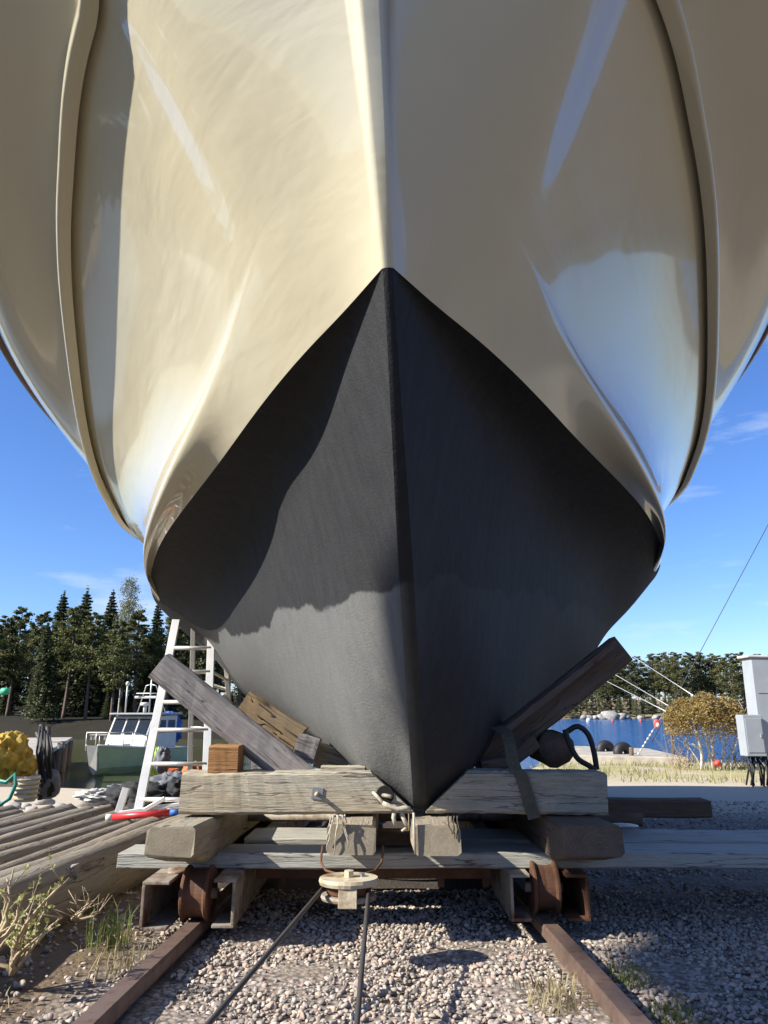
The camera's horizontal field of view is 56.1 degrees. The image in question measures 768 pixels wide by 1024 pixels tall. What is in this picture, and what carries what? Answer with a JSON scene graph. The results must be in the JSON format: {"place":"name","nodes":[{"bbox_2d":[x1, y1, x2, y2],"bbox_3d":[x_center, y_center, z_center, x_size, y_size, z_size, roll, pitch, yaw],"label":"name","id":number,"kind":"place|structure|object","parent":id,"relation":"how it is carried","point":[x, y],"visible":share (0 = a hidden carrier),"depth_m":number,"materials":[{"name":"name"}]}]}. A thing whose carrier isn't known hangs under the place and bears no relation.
{"place":"outdoors","nodes":[
{"label":"outdoors","id":0,"kind":"place"},
{"bbox_2d":[153,746,170,773],"bbox_3d":[-2.482,2.775,8.054,0.186,0.300,0.284,0,-15,0],"label":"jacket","id":1,"kind":"object","parent":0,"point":[162,754],"visible":0.89,"depth_m":7.98,"materials":[{"name":"grey fabric"}]},
{"bbox_2d":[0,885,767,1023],"bbox_3d":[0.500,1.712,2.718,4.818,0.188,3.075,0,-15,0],"label":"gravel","id":2,"kind":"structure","parent":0,"point":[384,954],"depth_m":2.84,"materials":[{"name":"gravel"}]},
{"bbox_2d":[0,698,767,1023],"bbox_3d":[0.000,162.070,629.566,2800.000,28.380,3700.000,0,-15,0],"label":"ground","id":3,"kind":"structure","parent":0,"point":[720,792],"depth_m":3.07,"materials":[{"name":"gravel"}]},
{"bbox_2d":[0,864,29,942],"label":"bare shrub","id":4,"kind":"object","parent":3,"relation":"on","point":[6,917],"visible":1,"depth_m":2.34,"materials":[{"name":"beige plant"}]},
{"bbox_2d":[0,615,30,681],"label":"pine tree","id":5,"kind":"object","parent":3,"relation":"on","point":[12,635],"visible":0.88,"depth_m":51.37,"materials":[{"name":"green plant"}]},
{"bbox_2d":[8,638,28,707],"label":"spruce tree","id":6,"kind":"object","parent":3,"relation":"on","point":[17,694],"visible":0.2,"depth_m":63.08,"materials":[{"name":"green plant"}]},
{"bbox_2d":[0,606,38,715],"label":"pine tree","id":7,"kind":"object","parent":3,"relation":"on","point":[21,623],"visible":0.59,"depth_m":53.22,"materials":[{"name":"green plant"}]},
{"bbox_2d":[12,775,41,801],"bbox_3d":[-4.007,3.098,8.067,0.298,0.270,0.298,0,-15,0],"label":"rope coil","id":8,"kind":"object","parent":3,"relation":"on","point":[27,788],"visible":0.88,"depth_m":7.97,"materials":[{"name":"fabric"}]},
{"bbox_2d":[9,751,37,780],"bbox_3d":[-4.119,2.931,8.246,0.259,0.361,0.466,0,-15,0],"label":"net bag","id":9,"kind":"object","parent":8,"relation":"on","point":[27,766],"visible":0.62,"depth_m":8.14,"materials":[{"name":"yellow fabric"}]},
{"bbox_2d":[0,853,69,975],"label":"bare shrub","id":10,"kind":"object","parent":3,"relation":"on","point":[22,947],"visible":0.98,"depth_m":2.42,"materials":[{"name":"beige plant"}]},
{"bbox_2d":[11,611,59,717],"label":"pine tree","id":11,"kind":"object","parent":3,"relation":"on","point":[35,630],"visible":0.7,"depth_m":50.34,"materials":[{"name":"green plant"}]},
{"bbox_2d":[0,737,72,786],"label":"quay","id":12,"kind":"structure","parent":3,"relation":"on","point":[62,757],"depth_m":19.65,"materials":[{"name":"concrete"}]},
{"bbox_2d":[0,803,77,828],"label":"log","id":13,"kind":"object","parent":3,"relation":"on","point":[33,816],"visible":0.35,"depth_m":5.95,"materials":[{"name":"grey wood"}]},
{"bbox_2d":[19,621,61,721],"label":"spruce tree","id":14,"kind":"object","parent":3,"relation":"on","point":[43,682],"visible":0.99,"depth_m":45.49,"materials":[{"name":"green plant"}]},
{"bbox_2d":[35,723,54,799],"bbox_3d":[-4.014,2.933,8.459,0.328,0.863,0.192,0,-15,0],"label":"net rack","id":15,"kind":"object","parent":3,"relation":"on","point":[44,747],"visible":1,"depth_m":8.45,"materials":[{"name":"black fabric"}]},
{"bbox_2d":[0,731,32,782],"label":"net bag","id":16,"kind":"object","parent":15,"relation":"hanging from","point":[14,747],"visible":0.77,"depth_m":8.11,"materials":[{"name":"yellow fabric"}]},
{"bbox_2d":[0,773,17,806],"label":"coiled hose","id":17,"kind":"object","parent":16,"relation":"hanging from","point":[13,789],"visible":1,"depth_m":7.87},
{"bbox_2d":[18,590,73,714],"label":"spruce tree","id":18,"kind":"object","parent":3,"relation":"on","point":[60,615],"visible":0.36,"depth_m":52.36,"materials":[{"name":"green plant"}]},
{"bbox_2d":[0,806,93,835],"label":"log","id":19,"kind":"object","parent":3,"relation":"on","point":[6,830],"visible":0.28,"depth_m":5.77,"materials":[{"name":"grey wood"}]},
{"bbox_2d":[38,769,60,798],"bbox_3d":[-3.992,3.229,8.545,0.300,0.340,0.303,0,-15,0],"label":"fender","id":20,"kind":"object","parent":3,"relation":"on","point":[55,780],"visible":0.59,"depth_m":8.47,"materials":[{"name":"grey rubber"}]},
{"bbox_2d":[0,804,114,844],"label":"log","id":21,"kind":"object","parent":3,"relation":"on","point":[43,827],"visible":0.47,"depth_m":5.50,"materials":[{"name":"grey wood"}]},
{"bbox_2d":[0,806,128,851],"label":"log","id":22,"kind":"object","parent":3,"relation":"on","point":[58,831],"visible":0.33,"depth_m":5.19,"materials":[{"name":"grey wood"}]},
{"bbox_2d":[72,788,108,802],"bbox_3d":[-2.856,2.794,7.102,0.433,0.132,0.405,0,-15,0],"label":"plastic sheet","id":23,"kind":"object","parent":22,"relation":"on","point":[94,795],"visible":0.84,"depth_m":7.00,"materials":[{"name":"white paint"}]},
{"bbox_2d":[105,781,169,810],"bbox_3d":[-2.327,2.734,6.832,0.673,0.361,0.526,0,-15,0],"label":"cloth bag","id":24,"kind":"object","parent":22,"relation":"on","point":[155,789],"visible":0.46,"depth_m":6.73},
{"bbox_2d":[166,778,180,807],"bbox_3d":[-1.982,2.709,6.936,0.349,0.280,0.388,0,-15,0],"label":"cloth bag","id":25,"kind":"object","parent":24,"relation":"on","point":[173,786],"visible":0.33,"depth_m":6.82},
{"bbox_2d":[149,770,181,785],"bbox_3d":[-2.070,2.693,7.035,0.513,0.314,0.350,0,-15,0],"label":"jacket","id":26,"kind":"object","parent":25,"relation":"on","point":[164,779],"visible":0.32,"depth_m":7.00,"materials":[{"name":"grey fabric"}]},
{"bbox_2d":[51,605,100,717],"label":"pine tree","id":27,"kind":"object","parent":3,"relation":"on","point":[68,631],"visible":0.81,"depth_m":49.21,"materials":[{"name":"green plant"}]},
{"bbox_2d":[49,585,105,716],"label":"spruce tree","id":28,"kind":"object","parent":3,"relation":"on","point":[76,689],"visible":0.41,"depth_m":50.30,"materials":[{"name":"green plant"}]},
{"bbox_2d":[55,886,110,921],"bbox_3d":[-1.214,1.590,2.909,0.213,0.128,0.109,9,-18,-29],"label":"bare shrub","id":29,"kind":"object","parent":3,"relation":"on","point":[75,917],"visible":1,"depth_m":2.92,"materials":[{"name":"beige plant"}]},
{"bbox_2d":[0,808,166,870],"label":"log","id":30,"kind":"object","parent":3,"relation":"on","point":[66,845],"visible":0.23,"depth_m":4.51,"materials":[{"name":"grey wood"}]},
{"bbox_2d":[74,675,93,716],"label":"spruce tree","id":31,"kind":"object","parent":3,"relation":"on","point":[81,712],"visible":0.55,"depth_m":49.87,"materials":[{"name":"green plant"}]},
{"bbox_2d":[0,807,178,877],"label":"log","id":32,"kind":"object","parent":3,"relation":"on","point":[120,831],"visible":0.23,"depth_m":4.45,"materials":[{"name":"grey wood"}]},
{"bbox_2d":[0,814,184,955],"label":"log","id":33,"kind":"object","parent":3,"relation":"on","point":[94,871],"visible":0.54,"depth_m":3.46,"materials":[{"name":"grey wood"}]},
{"bbox_2d":[68,612,116,719],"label":"pine tree","id":34,"kind":"object","parent":3,"relation":"on","point":[90,637],"visible":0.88,"depth_m":47.12,"materials":[{"name":"green plant"}]},
{"bbox_2d":[99,693,110,718],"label":"spruce tree","id":35,"kind":"object","parent":3,"relation":"on","point":[106,710],"visible":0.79,"depth_m":47.42,"materials":[{"name":"green plant"}]},
{"bbox_2d":[90,590,129,711],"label":"spruce tree","id":36,"kind":"object","parent":3,"relation":"on","point":[111,612],"visible":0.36,"depth_m":52.99,"materials":[{"name":"green plant"}]},
{"bbox_2d":[87,619,137,720],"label":"pine tree","id":37,"kind":"object","parent":3,"relation":"on","point":[115,659],"visible":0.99,"depth_m":45.79,"materials":[{"name":"green plant"}]},
{"bbox_2d":[84,898,146,952],"bbox_3d":[-1.113,1.701,2.967,0.222,0.204,0.296,-2,-16,6],"label":"grass tuft","id":38,"kind":"object","parent":3,"relation":"on","point":[124,941],"visible":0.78,"depth_m":2.94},
{"bbox_2d":[72,922,174,982],"bbox_3d":[-1.008,1.691,2.772,0.412,0.125,0.517,14,-21,-41],"label":"grass tuft","id":39,"kind":"object","parent":3,"relation":"on","point":[127,955],"visible":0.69,"depth_m":2.71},
{"bbox_2d":[108,598,139,715],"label":"birch tree","id":40,"kind":"object","parent":3,"relation":"on","point":[127,604],"visible":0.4,"depth_m":49.53,"materials":[{"name":"green plant"}]},
{"bbox_2d":[104,610,162,712],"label":"pine tree","id":41,"kind":"object","parent":3,"relation":"on","point":[141,640],"visible":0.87,"depth_m":48.26,"materials":[{"name":"green plant"}]},
{"bbox_2d":[117,576,150,697],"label":"birch tree","id":42,"kind":"object","parent":3,"relation":"on","point":[131,582],"visible":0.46,"depth_m":56.32,"materials":[{"name":"green plant"}]},
{"bbox_2d":[128,605,177,712],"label":"spruce tree","id":43,"kind":"object","parent":3,"relation":"on","point":[144,680],"visible":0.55,"depth_m":51.30,"materials":[{"name":"green plant"}]},
{"bbox_2d":[144,617,190,712],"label":"pine tree","id":44,"kind":"object","parent":3,"relation":"on","point":[163,639],"visible":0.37,"depth_m":49.17,"materials":[{"name":"green plant"}]},
{"bbox_2d":[72,821,309,1023],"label":"rail","id":45,"kind":"object","parent":3,"relation":"on","point":[114,1003],"visible":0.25,"depth_m":2.48,"materials":[{"name":"metal"}]},
{"bbox_2d":[177,643,216,717],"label":"spruce tree","id":46,"kind":"object","parent":3,"relation":"on","point":[200,662],"visible":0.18,"depth_m":48.80,"materials":[{"name":"green plant"}]},
{"bbox_2d":[214,661,231,693],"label":"pine tree","id":47,"kind":"object","parent":3,"relation":"on","point":[217,666],"visible":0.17,"depth_m":50.46,"materials":[{"name":"green plant"}]},
{"bbox_2d":[117,797,767,930],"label":"slipway trolley","id":48,"kind":"object","parent":3,"relation":"on","point":[497,855],"visible":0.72,"depth_m":3.34,"materials":[{"name":"wood"}]},
{"bbox_2d":[144,814,259,861],"bbox_3d":[-0.874,1.934,4.757,0.215,0.184,3.809,0,-17,0],"label":"bearer timber","id":49,"kind":"object","parent":48,"relation":"on","point":[194,838],"visible":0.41,"depth_m":3.05,"materials":[{"name":"wood"}]},
{"bbox_2d":[178,768,608,814],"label":"cradle beam","id":50,"kind":"structure","parent":49,"relation":"on","point":[471,790],"depth_m":3.33,"materials":[{"name":"grey wood"}]},
{"bbox_2d":[208,744,243,773],"bbox_3d":[-0.758,1.191,3.461,0.145,0.139,0.163,0,-15,0],"label":"wedge block","id":51,"kind":"object","parent":50,"relation":"on","point":[225,758],"depth_m":3.39,"materials":[{"name":"wood"}]},
{"bbox_2d":[148,654,314,769],"bbox_3d":[-0.756,1.057,3.590,0.965,0.158,0.086,35,-12,9],"label":"hull prop","id":52,"kind":"object","parent":50,"relation":"on","point":[204,702],"visible":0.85,"depth_m":3.57,"materials":[{"name":"grey wood"}]},
{"bbox_2d":[293,732,321,763],"bbox_3d":[-0.414,1.266,3.865,0.118,0.136,0.123,16,-15,4],"label":"wedge block","id":53,"kind":"object","parent":52,"relation":"on","point":[306,747],"depth_m":3.81,"materials":[{"name":"grey wood"}]},
{"bbox_2d":[238,691,308,749],"bbox_3d":[-0.608,1.133,3.917,0.374,0.140,0.210,31,-13,8],"label":"wedge block","id":54,"kind":"object","parent":53,"relation":"on","point":[279,724],"depth_m":3.87,"materials":[{"name":"wood"}]},
{"bbox_2d":[313,743,348,768],"bbox_3d":[-0.284,1.371,3.991,0.187,0.131,0.122,15,-15,4],"label":"wedge block","id":55,"kind":"object","parent":50,"relation":"on","point":[327,754],"depth_m":3.94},
{"bbox_2d":[320,765,364,770],"bbox_3d":[-0.196,1.243,3.468,0.214,0.046,0.102,0,-15,0],"label":"shim board","id":56,"kind":"object","parent":50,"relation":"on","point":[338,767],"visible":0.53,"depth_m":3.43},
{"bbox_2d":[0,0,767,808],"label":"motor boat","id":57,"kind":"object","parent":50,"relation":"on","point":[378,366],"visible":1,"depth_m":3.37,"materials":[{"name":"beige paint"}]},
{"bbox_2d":[475,636,632,767],"bbox_3d":[0.890,1.045,3.870,1.029,0.162,0.146,-36,-12,-9],"label":"hull prop","id":58,"kind":"object","parent":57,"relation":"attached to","point":[574,694],"visible":0.69,"depth_m":3.83,"materials":[{"name":"wood"}]},
{"bbox_2d":[516,734,540,762],"bbox_3d":[0.692,1.271,3.774,0.254,0.079,0.124,-35,-13,-9],"label":"wedge block","id":59,"kind":"object","parent":58,"relation":"on","point":[529,745],"depth_m":3.73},
{"bbox_2d":[530,729,574,767],"bbox_3d":[0.914,1.320,4.066,0.192,0.189,0.728,-1,-15,2],"label":"fender","id":60,"kind":"object","parent":58,"relation":"on","point":[553,751],"visible":0.65,"depth_m":3.74,"materials":[{"name":"rubber"}]},
{"bbox_2d":[504,642,615,730],"bbox_3d":[0.907,0.920,3.754,0.756,0.046,0.058,-36,-12,-9],"label":"hull board","id":61,"kind":"object","parent":57,"relation":"attached to","point":[553,692],"visible":0.92,"depth_m":3.73,"materials":[{"name":"wood"}]},
{"bbox_2d":[562,729,596,769],"bbox_3d":[0.988,1.206,3.640,0.161,0.210,0.028,0,-15,0],"label":"hose","id":62,"kind":"object","parent":57,"relation":"attached to","point":[579,759],"visible":0.91,"depth_m":3.63,"materials":[{"name":"black rubber"}]},
{"bbox_2d":[567,724,599,769],"bbox_3d":[1.010,1.197,3.674,0.161,0.223,0.028,0,-15,0],"label":"hose","id":63,"kind":"object","parent":57,"relation":"attached to","point":[582,728],"visible":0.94,"depth_m":3.67,"materials":[{"name":"black rubber"}]},
{"bbox_2d":[372,791,410,831],"bbox_3d":[0.028,1.361,3.267,0.188,0.169,0.062,-4,-16,15],"label":"knotted rope","id":64,"kind":"object","parent":50,"relation":"attached to","point":[399,809],"visible":1,"depth_m":3.25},
{"bbox_2d":[479,756,507,768],"bbox_3d":[0.566,1.268,3.628,0.166,0.054,0.104,-7,-15,-2],"label":"wedge block","id":65,"kind":"object","parent":50,"relation":"on","point":[498,762],"depth_m":3.58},
{"bbox_2d":[491,725,539,819],"bbox_3d":[0.600,1.238,3.451,0.111,0.410,0.313,7,-17,-24],"label":"webbing strap","id":66,"kind":"object","parent":50,"relation":"hanging from","point":[523,782],"visible":1,"depth_m":3.34,"materials":[{"name":"fabric"}]},
{"bbox_2d":[327,813,378,854],"bbox_3d":[-0.133,1.919,4.803,0.218,0.132,3.729,0,-17,0],"label":"bearer timber","id":67,"kind":"object","parent":48,"relation":"on","point":[361,829],"visible":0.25,"depth_m":3.03,"materials":[{"name":"wood"}]},
{"bbox_2d":[326,814,348,852],"bbox_3d":[-0.193,1.347,3.006,0.097,0.157,0.026,0,-15,0],"label":"frayed rope","id":68,"kind":"object","parent":67,"relation":"hanging from","point":[331,816],"visible":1,"depth_m":3.02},
{"bbox_2d":[319,845,383,908],"bbox_3d":[-0.136,1.460,2.896,0.270,0.149,0.444,0,-15,0],"label":"pulley block","id":69,"kind":"object","parent":67,"relation":"attached to","point":[347,889],"depth_m":2.72,"materials":[{"name":"yellow metal"}]},
{"bbox_2d":[205,886,324,1023],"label":"winch cable","id":70,"kind":"object","parent":69,"relation":"attached to","point":[215,1015],"visible":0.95,"depth_m":2.13,"materials":[{"name":"metal"}]},
{"bbox_2d":[354,888,370,1023],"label":"winch cable","id":71,"kind":"object","parent":69,"relation":"attached to","point":[357,1017],"visible":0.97,"depth_m":2.13,"materials":[{"name":"metal"}]},
{"bbox_2d":[376,829,411,845],"bbox_3d":[0.046,1.612,3.563,0.636,0.058,0.164,0,-15,0],"label":"packing board","id":72,"kind":"object","parent":48,"relation":"on","point":[394,837],"visible":0.28,"depth_m":3.49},
{"bbox_2d":[407,807,461,855],"bbox_3d":[0.226,1.919,4.798,0.212,0.130,3.738,0,-17,0],"label":"bearer timber","id":73,"kind":"object","parent":48,"relation":"on","point":[434,836],"visible":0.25,"depth_m":3.02,"materials":[{"name":"wood"}]},
{"bbox_2d":[502,814,624,860],"bbox_3d":[0.865,1.936,4.766,0.266,0.183,3.783,0,-17,0],"label":"bearer timber","id":74,"kind":"object","parent":48,"relation":"on","point":[555,837],"visible":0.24,"depth_m":3.02,"materials":[{"name":"wood"}]},
{"bbox_2d":[593,813,643,825],"bbox_3d":[1.260,1.801,4.218,0.522,0.081,0.082,0,-15,2],"label":"short log","id":75,"kind":"object","parent":48,"relation":"on","point":[634,818],"visible":0.3,"depth_m":4.19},
{"bbox_2d":[508,965,596,1016],"bbox_3d":[0.560,1.587,2.401,0.317,0.095,0.382,4,-16,-13],"label":"grass tuft","id":76,"kind":"object","parent":3,"relation":"on","point":[554,994],"visible":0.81,"depth_m":2.34,"materials":[{"name":"plant"}]},
{"bbox_2d":[513,880,651,1023],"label":"rail","id":77,"kind":"object","parent":3,"relation":"on","point":[614,1002],"visible":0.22,"depth_m":2.47,"materials":[{"name":"metal"}]},
{"bbox_2d":[595,690,609,713],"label":"pine tree","id":78,"kind":"object","parent":3,"relation":"on","point":[601,697],"visible":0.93,"depth_m":146.27,"materials":[{"name":"green plant"}]},
{"bbox_2d":[606,667,637,711],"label":"pine tree","id":79,"kind":"object","parent":3,"relation":"on","point":[619,674],"visible":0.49,"depth_m":152.90,"materials":[{"name":"green plant"}]},
{"bbox_2d":[568,746,688,765],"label":"pier","id":80,"kind":"structure","parent":3,"relation":"on","point":[644,755],"depth_m":21.93,"materials":[{"name":"concrete"}]},
{"bbox_2d":[596,740,613,751],"bbox_3d":[7.460,8.026,24.239,0.681,0.665,0.300,5,-16,-16],"label":"tyre","id":81,"kind":"object","parent":80,"relation":"on","point":[603,745],"visible":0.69,"depth_m":24.16,"materials":[{"name":"black rubber"}]},
{"bbox_2d":[613,742,630,753],"bbox_3d":[7.572,7.623,22.794,0.681,0.665,0.300,5,-16,-16],"label":"buoy","id":82,"kind":"object","parent":80,"relation":"on","point":[620,747],"visible":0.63,"depth_m":22.71,"materials":[{"name":"black rubber"}]},
{"bbox_2d":[600,956,658,991],"bbox_3d":[0.883,1.669,2.597,0.241,0.057,0.286,-8,-17,25],"label":"grass tuft","id":83,"kind":"object","parent":3,"relation":"on","point":[636,975],"visible":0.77,"depth_m":2.57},
{"bbox_2d":[614,662,649,713],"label":"pine tree","id":84,"kind":"object","parent":3,"relation":"on","point":[629,675],"visible":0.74,"depth_m":153.38,"materials":[{"name":"green plant"}]},
{"bbox_2d":[624,656,653,712],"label":"pine tree","id":85,"kind":"object","parent":3,"relation":"on","point":[639,664],"visible":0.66,"depth_m":155.76,"materials":[{"name":"green plant"}]},
{"bbox_2d":[635,653,669,712],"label":"pine tree","id":86,"kind":"object","parent":3,"relation":"on","point":[650,657],"visible":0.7,"depth_m":155.83,"materials":[{"name":"green plant"}]},
{"bbox_2d":[645,652,677,701],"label":"pine tree","id":87,"kind":"object","parent":3,"relation":"on","point":[658,666],"visible":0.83,"depth_m":153.44,"materials":[{"name":"green plant"}]},
{"bbox_2d":[640,995,715,1023],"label":"grass tuft","id":88,"kind":"object","parent":3,"relation":"on","point":[667,1009],"visible":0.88,"depth_m":2.25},
{"bbox_2d":[653,735,705,769],"bbox_3d":[7.909,6.404,19.351,1.436,1.000,0.820,0,-15,0],"label":"scrub","id":89,"kind":"object","parent":3,"relation":"on","point":[686,759],"visible":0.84,"depth_m":19.22,"materials":[{"name":"beige plant"}]},
{"bbox_2d":[663,653,703,699],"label":"pine tree","id":90,"kind":"object","parent":3,"relation":"on","point":[674,665],"visible":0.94,"depth_m":149.99,"materials":[{"name":"green plant"}]},
{"bbox_2d":[680,652,707,696],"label":"pine tree","id":91,"kind":"object","parent":3,"relation":"on","point":[691,658],"visible":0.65,"depth_m":154.23,"materials":[{"name":"green plant"}]},
{"bbox_2d":[687,651,713,696],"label":"pine tree","id":92,"kind":"object","parent":3,"relation":"on","point":[700,658],"visible":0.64,"depth_m":155.22,"materials":[{"name":"green plant"}]},
{"bbox_2d":[663,691,747,769],"bbox_3d":[8.617,5.824,19.143,2.307,2.073,1.854,0,-15,0],"label":"bush","id":93,"kind":"object","parent":3,"relation":"on","point":[697,709],"visible":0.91,"depth_m":18.90,"materials":[{"name":"yellow plant"}]},
{"bbox_2d":[652,525,767,741],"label":"overhead wire","id":94,"kind":"object","parent":3,"relation":"on","point":[713,626],"visible":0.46,"depth_m":39.77,"materials":[{"name":"metal"}]},
{"bbox_2d":[696,653,729,696],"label":"pine tree","id":95,"kind":"object","parent":3,"relation":"on","point":[712,669],"visible":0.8,"depth_m":153.90,"materials":[{"name":"green plant"}]},
{"bbox_2d":[713,653,744,711],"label":"pine tree","id":96,"kind":"object","parent":3,"relation":"on","point":[739,679],"visible":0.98,"depth_m":149.30,"materials":[{"name":"green plant"}]},
{"bbox_2d":[716,732,755,768],"bbox_3d":[9.502,6.373,19.237,1.529,0.998,0.716,0,-15,0],"label":"scrub","id":97,"kind":"object","parent":3,"relation":"on","point":[738,761],"visible":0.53,"depth_m":19.17,"materials":[{"name":"brown plant"}]},
{"bbox_2d":[735,655,767,786],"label":"power pillar","id":98,"kind":"structure","parent":3,"relation":"on","point":[752,728],"depth_m":13.91,"materials":[{"name":"metal"}]},
{"bbox_2d":[0,336,767,699],"label":"sky","id":99,"kind":"structure","parent":0,"point":[58,533],"materials":[{"name":"blue"}]},
{"bbox_2d":[59,719,765,788],"bbox_3d":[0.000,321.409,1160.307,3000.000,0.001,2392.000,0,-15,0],"label":"water","id":100,"kind":"structure","parent":0,"point":[633,733],"depth_m":36.55,"materials":[{"name":"liquid"}]},
{"bbox_2d":[85,680,193,775],"bbox_3d":[-7.135,6.160,20.831,1.562,2.880,4.987,-2,-16,7],"label":"work boat","id":101,"kind":"object","parent":100,"relation":"on","point":[122,750],"visible":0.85,"depth_m":20.18,"materials":[{"name":"white paint"}]},
{"bbox_2d":[522,758,766,783],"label":"verge grass","id":102,"kind":"structure","parent":0,"point":[666,775],"depth_m":17.75,"materials":[{"name":"plant"}]},
{"bbox_2d":[583,800,767,902],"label":"yard gravel","id":103,"kind":"structure","parent":0,"point":[686,886],"depth_m":4.74,"materials":[{"name":"gravel"}]},
{"bbox_3d":[-3.225,2.716,6.203,2.957,0.114,0.173,0,-15,0],"label":"sleeper","id":104,"kind":"object","parent":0,"visible":0},
{"bbox_2d":[0,805,54,820],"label":"log","id":105,"kind":"object","parent":104,"relation":"on","point":[28,812],"visible":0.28,"depth_m":6.22,"materials":[{"name":"grey wood"}]},
{"bbox_2d":[0,819,129,864],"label":"log","id":106,"kind":"object","parent":104,"relation":"on","point":[12,854],"visible":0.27,"depth_m":4.68,"materials":[{"name":"grey wood"}]},
{"bbox_2d":[105,809,178,820],"bbox_3d":[-1.899,2.385,5.670,0.573,0.090,0.052,0,-15,0],"label":"boundary pole","id":107,"kind":"object","parent":106,"relation":"on","point":[141,814],"visible":0.91,"depth_m":5.65,"materials":[{"name":"red paint"}]},
{"bbox_2d":[115,619,232,812],"bbox_3d":[-1.849,1.862,6.760,0.786,1.676,1.204,0,-15,0],"label":"trestle ladder","id":108,"kind":"object","parent":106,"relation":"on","point":[154,731],"visible":0.66,"depth_m":6.33,"materials":[{"name":"metal"}]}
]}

